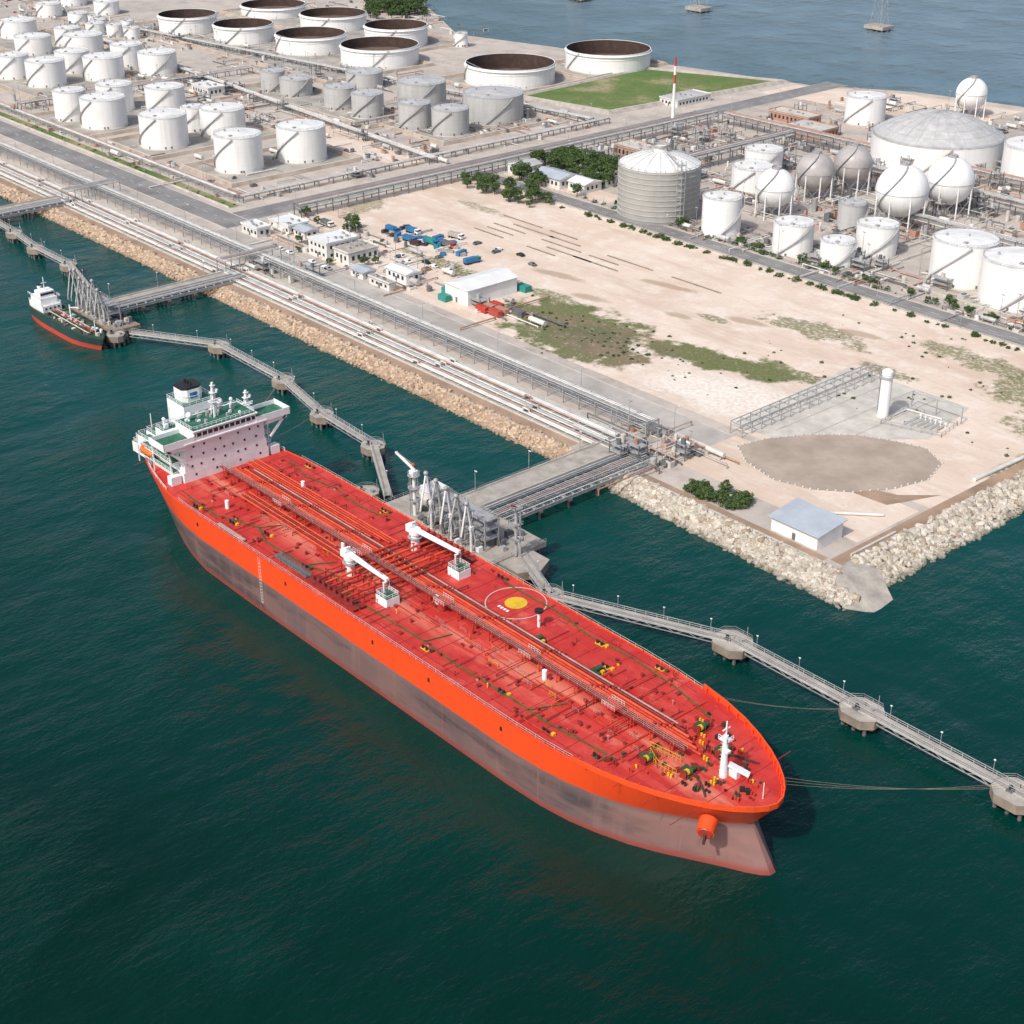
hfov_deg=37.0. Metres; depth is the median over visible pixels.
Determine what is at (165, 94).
storage tank
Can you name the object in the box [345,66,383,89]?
storage tank
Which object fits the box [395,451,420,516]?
gangway tower
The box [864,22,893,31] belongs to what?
pylon platform
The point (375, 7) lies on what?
tree
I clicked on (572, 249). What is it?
foundation strip
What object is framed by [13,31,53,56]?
storage tank
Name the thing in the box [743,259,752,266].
hedge bush
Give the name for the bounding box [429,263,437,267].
parked car
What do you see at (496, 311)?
shipping container
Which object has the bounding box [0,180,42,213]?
rock revetment
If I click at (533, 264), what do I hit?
parked car
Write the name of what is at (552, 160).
tree
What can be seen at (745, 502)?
shrub
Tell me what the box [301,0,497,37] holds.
process piping
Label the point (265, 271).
pump station
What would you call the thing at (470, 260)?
parked truck
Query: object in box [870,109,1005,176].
storage tank
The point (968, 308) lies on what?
tree
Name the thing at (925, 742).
jetty catwalk
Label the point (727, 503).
shrub
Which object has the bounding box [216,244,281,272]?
pipe rack
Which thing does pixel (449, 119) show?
storage tank
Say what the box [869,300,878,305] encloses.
hedge bush
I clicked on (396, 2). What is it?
tree
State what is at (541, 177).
tree
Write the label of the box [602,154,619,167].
tree
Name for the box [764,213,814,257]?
storage tank
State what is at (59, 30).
storage tank
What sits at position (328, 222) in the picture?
parked truck
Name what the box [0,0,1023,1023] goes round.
sea water
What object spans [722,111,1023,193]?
pipe rack
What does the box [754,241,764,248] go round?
tree
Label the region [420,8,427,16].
tree
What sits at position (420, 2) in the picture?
tree
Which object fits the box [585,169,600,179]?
tree
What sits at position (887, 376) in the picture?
vertical pressure vessel
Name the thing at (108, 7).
storage tank
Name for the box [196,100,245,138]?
storage tank
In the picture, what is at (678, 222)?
tree
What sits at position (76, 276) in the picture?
marine loading arm
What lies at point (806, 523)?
corner warehouse
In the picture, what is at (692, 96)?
substation building
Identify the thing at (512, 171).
tree
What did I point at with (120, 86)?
storage tank
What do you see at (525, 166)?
tree
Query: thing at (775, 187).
spherical gas tank
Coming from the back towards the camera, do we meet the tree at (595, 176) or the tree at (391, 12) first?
the tree at (391, 12)
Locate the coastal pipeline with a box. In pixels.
[0,159,628,445]
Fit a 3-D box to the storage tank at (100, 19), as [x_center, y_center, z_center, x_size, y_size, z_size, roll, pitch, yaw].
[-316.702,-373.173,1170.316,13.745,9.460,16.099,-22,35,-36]
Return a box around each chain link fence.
[0,106,242,201]
[475,173,1023,345]
[493,168,1023,330]
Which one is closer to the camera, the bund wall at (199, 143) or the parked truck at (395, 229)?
the parked truck at (395, 229)
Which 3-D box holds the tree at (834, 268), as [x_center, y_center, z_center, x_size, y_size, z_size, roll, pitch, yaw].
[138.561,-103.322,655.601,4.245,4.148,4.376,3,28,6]
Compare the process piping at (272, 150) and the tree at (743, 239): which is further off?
the process piping at (272, 150)
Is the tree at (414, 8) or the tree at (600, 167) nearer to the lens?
the tree at (600, 167)
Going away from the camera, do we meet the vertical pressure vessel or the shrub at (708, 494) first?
the shrub at (708, 494)
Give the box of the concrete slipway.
[835,560,892,611]
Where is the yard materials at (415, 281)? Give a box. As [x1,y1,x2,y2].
[228,194,481,296]
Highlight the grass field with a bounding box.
[527,69,770,109]
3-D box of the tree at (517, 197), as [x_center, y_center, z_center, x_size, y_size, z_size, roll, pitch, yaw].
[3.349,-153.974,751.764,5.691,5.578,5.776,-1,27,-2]
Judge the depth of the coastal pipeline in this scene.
605.28 m
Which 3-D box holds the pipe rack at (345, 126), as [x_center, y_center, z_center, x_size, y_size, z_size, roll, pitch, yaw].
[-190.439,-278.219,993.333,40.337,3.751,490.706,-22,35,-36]
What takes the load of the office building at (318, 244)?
on the sandy lot ground at (800, 331)
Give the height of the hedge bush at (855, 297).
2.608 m
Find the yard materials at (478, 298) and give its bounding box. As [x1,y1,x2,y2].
[460,293,564,330]
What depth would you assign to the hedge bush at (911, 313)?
610.69 m
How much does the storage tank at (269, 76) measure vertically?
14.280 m
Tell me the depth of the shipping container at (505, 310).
611.81 m
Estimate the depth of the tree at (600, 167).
789.93 m
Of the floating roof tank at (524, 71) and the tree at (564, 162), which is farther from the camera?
the floating roof tank at (524, 71)
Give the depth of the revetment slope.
581.70 m
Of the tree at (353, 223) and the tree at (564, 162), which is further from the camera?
the tree at (564, 162)
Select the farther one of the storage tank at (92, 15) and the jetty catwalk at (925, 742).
the storage tank at (92, 15)
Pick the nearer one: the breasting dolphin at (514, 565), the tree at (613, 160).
the breasting dolphin at (514, 565)
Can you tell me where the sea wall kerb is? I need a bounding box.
[618,467,896,560]
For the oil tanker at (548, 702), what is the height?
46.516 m
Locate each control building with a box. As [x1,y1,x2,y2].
[612,138,671,157]
[786,119,839,140]
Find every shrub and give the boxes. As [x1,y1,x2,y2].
[683,478,698,491]
[691,479,709,486]
[693,480,705,489]
[694,492,706,499]
[698,487,716,501]
[711,488,729,503]
[718,479,732,490]
[718,497,736,509]
[729,489,740,497]
[732,494,751,508]
[736,490,754,501]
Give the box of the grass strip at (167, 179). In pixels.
[0,112,238,207]
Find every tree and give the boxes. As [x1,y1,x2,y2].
[295,235,302,242]
[298,205,311,216]
[326,258,333,264]
[342,223,349,230]
[343,213,360,223]
[350,220,362,232]
[358,256,370,262]
[363,0,373,9]
[365,6,374,17]
[371,10,380,18]
[371,255,378,263]
[372,0,382,8]
[374,4,382,10]
[381,0,395,15]
[386,8,395,18]
[388,0,403,14]
[396,6,408,14]
[408,1,420,14]
[411,0,424,12]
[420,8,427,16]
[462,178,471,188]
[471,171,483,180]
[476,182,489,193]
[477,174,495,191]
[486,173,499,180]
[488,181,499,193]
[500,187,516,201]
[502,176,516,185]
[502,192,511,201]
[504,183,514,188]
[511,160,532,179]
[511,167,525,180]
[513,192,523,203]
[516,164,531,175]
[519,177,540,189]
[523,189,540,201]
[529,149,546,159]
[530,167,543,184]
[530,186,541,199]
[535,174,548,186]
[540,151,549,164]
[540,191,553,202]
[546,153,559,165]
[550,146,562,153]
[553,152,562,163]
[558,152,571,159]
[560,146,575,153]
[560,159,568,169]
[566,159,576,167]
[567,154,584,165]
[568,164,582,174]
[569,145,582,155]
[572,182,582,196]
[577,148,597,160]
[584,156,601,168]
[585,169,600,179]
[587,173,600,179]
[597,162,612,172]
[597,170,610,181]
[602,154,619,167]
[604,171,615,181]
[608,163,617,176]
[676,219,685,228]
[680,217,689,222]
[738,236,746,242]
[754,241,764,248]
[797,252,808,262]
[819,259,830,268]
[832,266,840,274]
[862,273,869,282]
[867,278,875,283]
[908,289,916,294]
[931,297,938,304]
[943,294,957,305]
[951,303,959,308]
[965,305,976,316]
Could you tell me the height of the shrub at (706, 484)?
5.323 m
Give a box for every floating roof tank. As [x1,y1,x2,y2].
[155,8,217,35]
[210,18,274,44]
[238,0,306,19]
[273,26,346,55]
[296,7,367,31]
[338,36,419,69]
[363,19,428,47]
[464,53,555,89]
[561,39,651,74]
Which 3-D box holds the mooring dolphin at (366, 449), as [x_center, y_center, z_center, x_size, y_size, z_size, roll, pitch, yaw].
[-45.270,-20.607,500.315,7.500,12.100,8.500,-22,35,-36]
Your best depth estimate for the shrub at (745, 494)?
464.12 m
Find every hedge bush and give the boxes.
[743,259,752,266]
[773,272,783,276]
[790,275,801,282]
[817,283,826,288]
[849,293,860,299]
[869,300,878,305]
[906,311,915,316]
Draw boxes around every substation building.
[191,80,224,96]
[659,89,711,107]
[768,106,822,122]
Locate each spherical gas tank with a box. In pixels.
[754,165,795,219]
[794,149,835,203]
[832,142,872,195]
[874,161,929,232]
[923,153,974,219]
[954,75,987,118]
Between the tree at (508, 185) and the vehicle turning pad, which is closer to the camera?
the vehicle turning pad
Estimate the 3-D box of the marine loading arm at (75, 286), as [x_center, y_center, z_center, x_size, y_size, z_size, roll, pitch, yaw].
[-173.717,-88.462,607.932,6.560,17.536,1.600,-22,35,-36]
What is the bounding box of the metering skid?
[881,390,963,437]
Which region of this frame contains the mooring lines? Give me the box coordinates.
[267,379,997,789]
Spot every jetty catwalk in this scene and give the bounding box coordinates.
[0,219,100,292]
[129,324,392,499]
[518,550,552,593]
[547,585,1023,799]
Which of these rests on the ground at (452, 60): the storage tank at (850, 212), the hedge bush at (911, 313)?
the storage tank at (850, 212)
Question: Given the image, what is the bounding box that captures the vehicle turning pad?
[736,433,942,492]
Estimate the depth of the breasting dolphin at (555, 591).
414.86 m
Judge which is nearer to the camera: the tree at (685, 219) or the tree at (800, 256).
the tree at (800, 256)
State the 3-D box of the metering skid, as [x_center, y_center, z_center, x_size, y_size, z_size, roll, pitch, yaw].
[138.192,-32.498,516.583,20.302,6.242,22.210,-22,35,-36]
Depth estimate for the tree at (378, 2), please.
1235.75 m
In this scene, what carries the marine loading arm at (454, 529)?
on the jetty platform at (493, 532)
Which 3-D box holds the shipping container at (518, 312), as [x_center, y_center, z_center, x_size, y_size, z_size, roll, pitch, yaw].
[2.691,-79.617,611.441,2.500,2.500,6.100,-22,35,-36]
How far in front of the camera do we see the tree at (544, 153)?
815.19 m
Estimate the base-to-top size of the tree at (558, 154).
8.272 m
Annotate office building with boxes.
[307,228,358,259]
[332,239,378,264]
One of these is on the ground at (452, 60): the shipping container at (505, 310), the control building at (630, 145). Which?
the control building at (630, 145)
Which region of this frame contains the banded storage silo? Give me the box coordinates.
[617,142,701,227]
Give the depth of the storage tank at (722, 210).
697.93 m
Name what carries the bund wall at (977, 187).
on the ground at (452, 60)
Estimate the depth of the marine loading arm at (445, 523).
436.65 m
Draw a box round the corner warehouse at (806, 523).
[768,497,847,549]
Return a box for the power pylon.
[870,0,887,26]
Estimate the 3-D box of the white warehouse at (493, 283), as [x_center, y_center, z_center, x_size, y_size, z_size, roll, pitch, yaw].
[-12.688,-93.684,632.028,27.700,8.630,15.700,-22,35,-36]
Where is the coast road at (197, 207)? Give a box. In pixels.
[0,120,247,228]
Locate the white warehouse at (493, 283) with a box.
[444,268,518,305]
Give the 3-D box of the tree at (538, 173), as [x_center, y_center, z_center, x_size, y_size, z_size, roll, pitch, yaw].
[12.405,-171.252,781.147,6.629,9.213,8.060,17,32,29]
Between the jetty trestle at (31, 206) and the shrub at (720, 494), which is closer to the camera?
the shrub at (720, 494)
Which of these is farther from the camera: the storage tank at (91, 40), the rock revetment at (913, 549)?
the storage tank at (91, 40)
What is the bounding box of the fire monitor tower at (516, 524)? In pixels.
[508,502,523,555]
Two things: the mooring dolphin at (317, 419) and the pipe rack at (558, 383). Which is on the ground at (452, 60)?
the pipe rack at (558, 383)
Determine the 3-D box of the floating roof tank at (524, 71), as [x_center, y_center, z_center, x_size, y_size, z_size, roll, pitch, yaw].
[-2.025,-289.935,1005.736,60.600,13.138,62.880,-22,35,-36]
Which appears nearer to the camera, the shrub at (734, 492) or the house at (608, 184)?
the shrub at (734, 492)
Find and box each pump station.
[230,236,350,282]
[573,399,738,495]
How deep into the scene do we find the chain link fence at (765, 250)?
673.07 m
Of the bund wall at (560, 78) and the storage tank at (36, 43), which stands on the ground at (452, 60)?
the bund wall at (560, 78)
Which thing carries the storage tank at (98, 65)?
on the bund wall at (24, 90)
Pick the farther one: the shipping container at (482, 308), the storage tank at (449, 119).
the storage tank at (449, 119)
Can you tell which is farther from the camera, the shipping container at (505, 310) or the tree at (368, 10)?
the tree at (368, 10)
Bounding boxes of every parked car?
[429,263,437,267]
[491,249,500,253]
[528,261,536,266]
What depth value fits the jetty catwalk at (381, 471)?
538.02 m
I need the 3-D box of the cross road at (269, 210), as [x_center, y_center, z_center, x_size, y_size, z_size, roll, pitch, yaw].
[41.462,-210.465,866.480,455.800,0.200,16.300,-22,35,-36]
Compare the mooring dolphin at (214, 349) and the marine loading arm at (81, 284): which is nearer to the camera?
the mooring dolphin at (214, 349)
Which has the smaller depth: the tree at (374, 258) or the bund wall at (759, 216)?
the tree at (374, 258)
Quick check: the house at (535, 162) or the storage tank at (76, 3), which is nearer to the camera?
the house at (535, 162)
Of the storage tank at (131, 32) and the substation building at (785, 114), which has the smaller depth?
the substation building at (785, 114)
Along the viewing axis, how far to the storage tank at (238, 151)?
799.10 m
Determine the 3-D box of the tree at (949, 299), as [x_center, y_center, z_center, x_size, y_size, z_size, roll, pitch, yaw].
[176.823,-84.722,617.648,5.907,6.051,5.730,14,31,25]
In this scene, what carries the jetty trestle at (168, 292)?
in the sea water
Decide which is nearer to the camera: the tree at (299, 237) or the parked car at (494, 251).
the parked car at (494, 251)
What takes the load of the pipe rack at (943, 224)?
on the ground at (452, 60)
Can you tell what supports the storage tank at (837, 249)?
on the ground at (452, 60)
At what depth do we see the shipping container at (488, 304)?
616.12 m
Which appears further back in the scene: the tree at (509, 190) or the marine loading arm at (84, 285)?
the tree at (509, 190)
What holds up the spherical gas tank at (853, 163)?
on the ground at (452, 60)
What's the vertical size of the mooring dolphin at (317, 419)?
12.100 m
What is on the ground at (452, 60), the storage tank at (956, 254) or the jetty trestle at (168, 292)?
the storage tank at (956, 254)
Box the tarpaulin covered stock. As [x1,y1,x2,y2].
[381,224,466,256]
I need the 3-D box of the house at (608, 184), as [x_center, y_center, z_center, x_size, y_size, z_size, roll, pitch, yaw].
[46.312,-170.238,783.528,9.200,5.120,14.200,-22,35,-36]
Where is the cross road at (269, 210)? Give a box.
[233,82,847,219]
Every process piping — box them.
[0,0,212,48]
[6,87,245,205]
[12,70,240,111]
[125,41,438,162]
[141,19,588,146]
[167,100,596,199]
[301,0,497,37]
[546,110,807,171]
[672,207,1023,332]
[700,131,1023,246]
[736,85,1023,184]
[911,210,1023,251]
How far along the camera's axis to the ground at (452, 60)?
797.67 m
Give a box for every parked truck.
[320,218,333,227]
[385,224,398,232]
[402,233,416,240]
[405,225,420,234]
[424,236,438,243]
[440,239,455,248]
[448,230,463,239]
[463,255,480,264]
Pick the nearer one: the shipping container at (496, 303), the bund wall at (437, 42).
the shipping container at (496, 303)
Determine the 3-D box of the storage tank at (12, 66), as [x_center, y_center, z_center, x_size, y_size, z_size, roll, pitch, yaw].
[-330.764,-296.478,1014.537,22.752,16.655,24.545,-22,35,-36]
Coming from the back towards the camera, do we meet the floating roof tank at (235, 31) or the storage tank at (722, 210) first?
the floating roof tank at (235, 31)
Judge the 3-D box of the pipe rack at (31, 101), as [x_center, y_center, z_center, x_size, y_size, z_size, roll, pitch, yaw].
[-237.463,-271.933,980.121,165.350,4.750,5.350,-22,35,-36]
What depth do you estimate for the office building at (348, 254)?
672.01 m
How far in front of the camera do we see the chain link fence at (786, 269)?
657.39 m
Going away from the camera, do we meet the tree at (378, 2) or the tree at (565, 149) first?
the tree at (565, 149)
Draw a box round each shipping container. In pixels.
[475,303,489,313]
[482,301,495,307]
[488,307,502,317]
[490,300,503,306]
[495,305,509,315]
[511,307,525,317]
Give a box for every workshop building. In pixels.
[268,213,308,234]
[292,224,319,238]
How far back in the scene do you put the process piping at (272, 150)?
821.52 m
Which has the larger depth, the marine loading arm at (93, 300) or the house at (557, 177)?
the house at (557, 177)
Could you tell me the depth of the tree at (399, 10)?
1211.51 m
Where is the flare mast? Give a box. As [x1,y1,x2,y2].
[656,57,692,127]
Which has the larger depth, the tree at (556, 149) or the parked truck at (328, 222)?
the tree at (556, 149)
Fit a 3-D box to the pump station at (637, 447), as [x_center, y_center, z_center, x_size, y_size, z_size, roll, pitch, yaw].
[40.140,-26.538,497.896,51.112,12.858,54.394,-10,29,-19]
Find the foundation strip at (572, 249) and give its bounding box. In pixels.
[474,215,720,293]
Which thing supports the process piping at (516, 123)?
on the ground at (452, 60)
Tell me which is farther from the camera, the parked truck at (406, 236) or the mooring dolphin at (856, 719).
the parked truck at (406, 236)
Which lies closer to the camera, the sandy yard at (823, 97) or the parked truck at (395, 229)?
the parked truck at (395, 229)
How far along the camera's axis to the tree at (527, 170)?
786.69 m
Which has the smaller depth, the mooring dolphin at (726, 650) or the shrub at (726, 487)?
the mooring dolphin at (726, 650)
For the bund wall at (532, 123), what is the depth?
884.28 m
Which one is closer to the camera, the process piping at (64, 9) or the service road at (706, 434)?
the service road at (706, 434)
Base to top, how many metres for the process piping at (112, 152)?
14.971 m
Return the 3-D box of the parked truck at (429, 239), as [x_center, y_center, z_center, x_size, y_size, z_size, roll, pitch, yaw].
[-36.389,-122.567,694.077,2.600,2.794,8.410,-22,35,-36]
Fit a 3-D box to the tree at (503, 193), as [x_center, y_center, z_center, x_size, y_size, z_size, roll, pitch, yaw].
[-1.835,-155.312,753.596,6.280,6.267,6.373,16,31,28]
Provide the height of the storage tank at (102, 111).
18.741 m
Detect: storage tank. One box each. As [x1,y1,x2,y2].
[0,15,37,39]
[0,50,28,80]
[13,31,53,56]
[23,54,68,88]
[34,0,62,18]
[50,84,85,122]
[52,23,80,46]
[54,46,88,74]
[57,0,87,6]
[63,29,103,52]
[66,9,88,25]
[78,90,129,130]
[82,50,125,81]
[85,20,106,34]
[87,13,100,21]
[89,16,105,30]
[90,0,120,15]
[95,78,135,111]
[103,21,122,37]
[109,39,142,67]
[120,17,133,26]
[122,24,141,39]
[134,46,178,76]
[137,106,190,150]
[141,80,185,110]
[180,102,203,132]
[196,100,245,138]
[213,126,265,174]
[256,66,285,92]
[274,117,328,164]
[275,73,313,97]
[319,81,356,110]
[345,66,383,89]
[346,87,385,118]
[393,74,445,109]
[393,97,431,130]
[427,102,470,136]
[453,30,468,47]
[462,84,524,125]
[694,188,743,239]
[726,158,774,196]
[744,142,783,165]
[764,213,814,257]
[812,232,857,269]
[830,197,868,233]
[838,89,887,126]
[855,215,899,260]
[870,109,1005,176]
[920,226,999,290]
[969,244,1023,314]
[1000,134,1023,191]
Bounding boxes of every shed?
[348,264,377,279]
[368,272,396,291]
[384,263,420,284]
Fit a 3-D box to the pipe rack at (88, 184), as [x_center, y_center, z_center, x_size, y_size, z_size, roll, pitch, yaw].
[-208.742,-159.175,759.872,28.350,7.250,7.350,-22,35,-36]
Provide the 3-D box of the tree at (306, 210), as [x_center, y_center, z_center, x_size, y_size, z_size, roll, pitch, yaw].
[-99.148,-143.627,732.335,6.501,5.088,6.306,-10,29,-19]
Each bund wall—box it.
[0,25,109,57]
[0,64,203,98]
[27,95,191,139]
[103,120,275,160]
[134,11,436,83]
[177,145,363,187]
[219,6,468,51]
[233,82,398,128]
[379,109,562,145]
[439,72,585,92]
[524,67,791,114]
[554,59,668,79]
[699,161,876,221]
[744,223,905,273]
[826,143,998,190]
[829,212,965,247]
[863,249,1023,318]
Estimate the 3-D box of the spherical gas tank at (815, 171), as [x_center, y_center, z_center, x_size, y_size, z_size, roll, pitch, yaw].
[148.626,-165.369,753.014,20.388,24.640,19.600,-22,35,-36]
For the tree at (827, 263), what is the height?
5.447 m
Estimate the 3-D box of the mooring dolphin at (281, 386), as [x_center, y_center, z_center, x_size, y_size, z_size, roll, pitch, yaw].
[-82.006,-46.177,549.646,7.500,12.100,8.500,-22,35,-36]
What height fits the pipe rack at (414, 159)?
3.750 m
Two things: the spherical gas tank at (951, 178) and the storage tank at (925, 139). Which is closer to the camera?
the spherical gas tank at (951, 178)
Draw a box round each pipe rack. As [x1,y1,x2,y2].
[0,102,240,200]
[0,140,658,437]
[17,66,252,109]
[61,178,120,202]
[81,30,437,164]
[140,28,593,123]
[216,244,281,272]
[238,117,609,202]
[293,109,718,217]
[351,101,462,127]
[614,129,795,187]
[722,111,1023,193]
[730,363,880,437]
[851,196,1023,246]
[870,164,1023,215]
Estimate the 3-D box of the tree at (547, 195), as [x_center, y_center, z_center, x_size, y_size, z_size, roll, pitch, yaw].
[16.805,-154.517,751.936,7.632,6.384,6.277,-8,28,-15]
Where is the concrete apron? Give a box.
[731,366,967,438]
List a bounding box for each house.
[240,218,270,237]
[507,158,542,176]
[533,166,577,189]
[566,175,602,193]
[602,176,616,187]
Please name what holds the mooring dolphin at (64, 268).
in the sea water
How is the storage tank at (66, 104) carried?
on the bund wall at (132, 116)
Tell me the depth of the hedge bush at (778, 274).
654.73 m
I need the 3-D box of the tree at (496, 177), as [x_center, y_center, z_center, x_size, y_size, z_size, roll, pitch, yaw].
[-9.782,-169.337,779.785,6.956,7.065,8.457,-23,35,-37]
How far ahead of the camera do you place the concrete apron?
525.65 m
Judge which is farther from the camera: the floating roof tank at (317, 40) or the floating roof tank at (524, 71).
the floating roof tank at (317, 40)
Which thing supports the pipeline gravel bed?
on the ground at (452, 60)
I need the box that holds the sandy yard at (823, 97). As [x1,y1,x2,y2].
[261,85,1020,204]
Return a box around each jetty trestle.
[0,186,74,222]
[108,261,245,312]
[460,431,650,522]
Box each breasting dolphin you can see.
[354,479,379,499]
[498,549,549,580]
[535,581,563,603]
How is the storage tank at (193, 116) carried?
on the bund wall at (199, 143)
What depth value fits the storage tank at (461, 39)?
1107.08 m
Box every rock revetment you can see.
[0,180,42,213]
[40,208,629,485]
[608,470,860,610]
[850,469,1023,586]
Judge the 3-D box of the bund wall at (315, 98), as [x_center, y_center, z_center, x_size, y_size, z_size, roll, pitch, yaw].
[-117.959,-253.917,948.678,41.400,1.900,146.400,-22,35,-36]
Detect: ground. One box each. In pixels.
[0,0,1023,569]
[268,177,1023,507]
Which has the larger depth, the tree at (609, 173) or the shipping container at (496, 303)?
the tree at (609, 173)
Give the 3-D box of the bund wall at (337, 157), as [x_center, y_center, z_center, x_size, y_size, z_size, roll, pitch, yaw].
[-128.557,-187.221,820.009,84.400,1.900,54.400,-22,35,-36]
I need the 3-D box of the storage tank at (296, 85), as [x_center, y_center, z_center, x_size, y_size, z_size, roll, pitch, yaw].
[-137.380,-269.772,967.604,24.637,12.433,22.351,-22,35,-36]
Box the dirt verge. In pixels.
[0,178,1023,564]
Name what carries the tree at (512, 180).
on the ground at (452, 60)
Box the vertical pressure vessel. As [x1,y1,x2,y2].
[874,368,895,419]
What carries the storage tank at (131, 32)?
on the ground at (452, 60)
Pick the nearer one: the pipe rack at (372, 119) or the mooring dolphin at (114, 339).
the mooring dolphin at (114, 339)
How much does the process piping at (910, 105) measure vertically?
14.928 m
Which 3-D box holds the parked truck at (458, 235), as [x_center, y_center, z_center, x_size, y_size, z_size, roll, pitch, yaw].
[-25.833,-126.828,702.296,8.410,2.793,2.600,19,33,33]
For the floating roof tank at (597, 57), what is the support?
on the bund wall at (559, 68)
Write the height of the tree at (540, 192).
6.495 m
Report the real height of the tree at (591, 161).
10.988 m
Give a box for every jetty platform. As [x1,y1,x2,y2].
[70,292,140,336]
[382,481,545,566]
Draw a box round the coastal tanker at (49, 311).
[27,277,105,349]
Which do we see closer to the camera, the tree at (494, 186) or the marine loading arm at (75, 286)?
the marine loading arm at (75, 286)
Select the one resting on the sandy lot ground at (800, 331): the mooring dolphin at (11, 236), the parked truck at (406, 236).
the parked truck at (406, 236)
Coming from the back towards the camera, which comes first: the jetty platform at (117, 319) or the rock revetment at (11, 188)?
the rock revetment at (11, 188)
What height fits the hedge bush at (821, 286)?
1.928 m
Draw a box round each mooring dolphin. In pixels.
[5,223,22,243]
[26,240,44,258]
[59,255,77,276]
[105,323,125,347]
[208,334,229,358]
[271,369,294,394]
[309,406,333,429]
[361,435,385,461]
[711,626,753,664]
[838,693,885,735]
[989,773,1023,820]
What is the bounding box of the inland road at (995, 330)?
[469,169,1023,345]
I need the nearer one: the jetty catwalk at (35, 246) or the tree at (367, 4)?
the jetty catwalk at (35, 246)
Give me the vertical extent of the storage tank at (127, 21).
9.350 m
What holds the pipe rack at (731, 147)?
on the ground at (452, 60)
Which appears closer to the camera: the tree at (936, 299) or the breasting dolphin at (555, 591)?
the breasting dolphin at (555, 591)
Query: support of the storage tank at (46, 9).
on the ground at (452, 60)
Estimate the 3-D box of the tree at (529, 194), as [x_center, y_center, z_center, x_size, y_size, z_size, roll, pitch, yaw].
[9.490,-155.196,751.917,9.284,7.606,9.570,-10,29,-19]
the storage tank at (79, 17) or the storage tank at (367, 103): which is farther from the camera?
the storage tank at (79, 17)
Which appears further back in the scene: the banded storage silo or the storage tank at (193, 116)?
the storage tank at (193, 116)
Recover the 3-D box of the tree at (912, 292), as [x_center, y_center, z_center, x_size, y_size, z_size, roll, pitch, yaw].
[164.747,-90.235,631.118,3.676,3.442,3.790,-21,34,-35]
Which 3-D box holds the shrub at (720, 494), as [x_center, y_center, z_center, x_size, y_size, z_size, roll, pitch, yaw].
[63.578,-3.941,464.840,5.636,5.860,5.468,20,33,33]
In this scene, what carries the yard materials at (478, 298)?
on the sandy lot ground at (800, 331)
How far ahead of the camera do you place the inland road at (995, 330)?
659.03 m
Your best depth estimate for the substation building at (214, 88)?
968.81 m
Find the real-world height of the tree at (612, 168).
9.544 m
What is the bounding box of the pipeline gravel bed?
[0,158,619,445]
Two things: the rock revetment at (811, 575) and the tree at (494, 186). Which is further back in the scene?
the tree at (494, 186)
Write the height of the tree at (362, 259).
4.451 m
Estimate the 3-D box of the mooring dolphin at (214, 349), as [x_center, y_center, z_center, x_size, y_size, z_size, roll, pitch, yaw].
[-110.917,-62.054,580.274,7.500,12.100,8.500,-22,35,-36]
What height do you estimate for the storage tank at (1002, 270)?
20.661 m
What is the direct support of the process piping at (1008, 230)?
on the ground at (452, 60)
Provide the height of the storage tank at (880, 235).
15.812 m
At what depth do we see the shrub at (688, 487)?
470.75 m
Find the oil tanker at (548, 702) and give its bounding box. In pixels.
[132,378,790,874]
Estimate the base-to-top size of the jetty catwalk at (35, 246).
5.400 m
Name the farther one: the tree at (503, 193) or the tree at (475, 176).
the tree at (475, 176)
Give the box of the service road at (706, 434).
[209,227,732,445]
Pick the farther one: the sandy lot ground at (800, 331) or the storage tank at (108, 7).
the storage tank at (108, 7)
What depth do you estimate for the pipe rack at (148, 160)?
829.58 m
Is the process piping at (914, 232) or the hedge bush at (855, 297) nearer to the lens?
the hedge bush at (855, 297)
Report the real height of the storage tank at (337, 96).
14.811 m
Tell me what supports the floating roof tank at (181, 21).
on the bund wall at (334, 60)
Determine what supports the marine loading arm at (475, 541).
on the jetty platform at (493, 532)
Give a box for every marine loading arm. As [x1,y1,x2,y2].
[67,268,83,309]
[71,268,84,312]
[75,276,91,314]
[81,280,96,316]
[86,285,100,319]
[89,279,102,321]
[94,288,110,324]
[419,471,438,530]
[427,478,448,535]
[439,486,458,541]
[448,493,468,547]
[460,501,479,552]
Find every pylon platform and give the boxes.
[685,4,711,12]
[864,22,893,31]
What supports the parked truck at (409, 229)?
on the sandy lot ground at (800, 331)
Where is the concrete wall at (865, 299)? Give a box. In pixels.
[0,116,1023,349]
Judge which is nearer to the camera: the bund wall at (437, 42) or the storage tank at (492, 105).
the storage tank at (492, 105)
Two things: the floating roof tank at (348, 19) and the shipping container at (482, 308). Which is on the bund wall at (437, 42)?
the floating roof tank at (348, 19)
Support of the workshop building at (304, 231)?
on the sandy lot ground at (800, 331)
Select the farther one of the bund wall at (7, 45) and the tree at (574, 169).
the bund wall at (7, 45)
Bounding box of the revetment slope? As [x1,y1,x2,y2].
[0,186,616,484]
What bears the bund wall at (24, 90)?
on the ground at (452, 60)
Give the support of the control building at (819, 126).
on the ground at (452, 60)

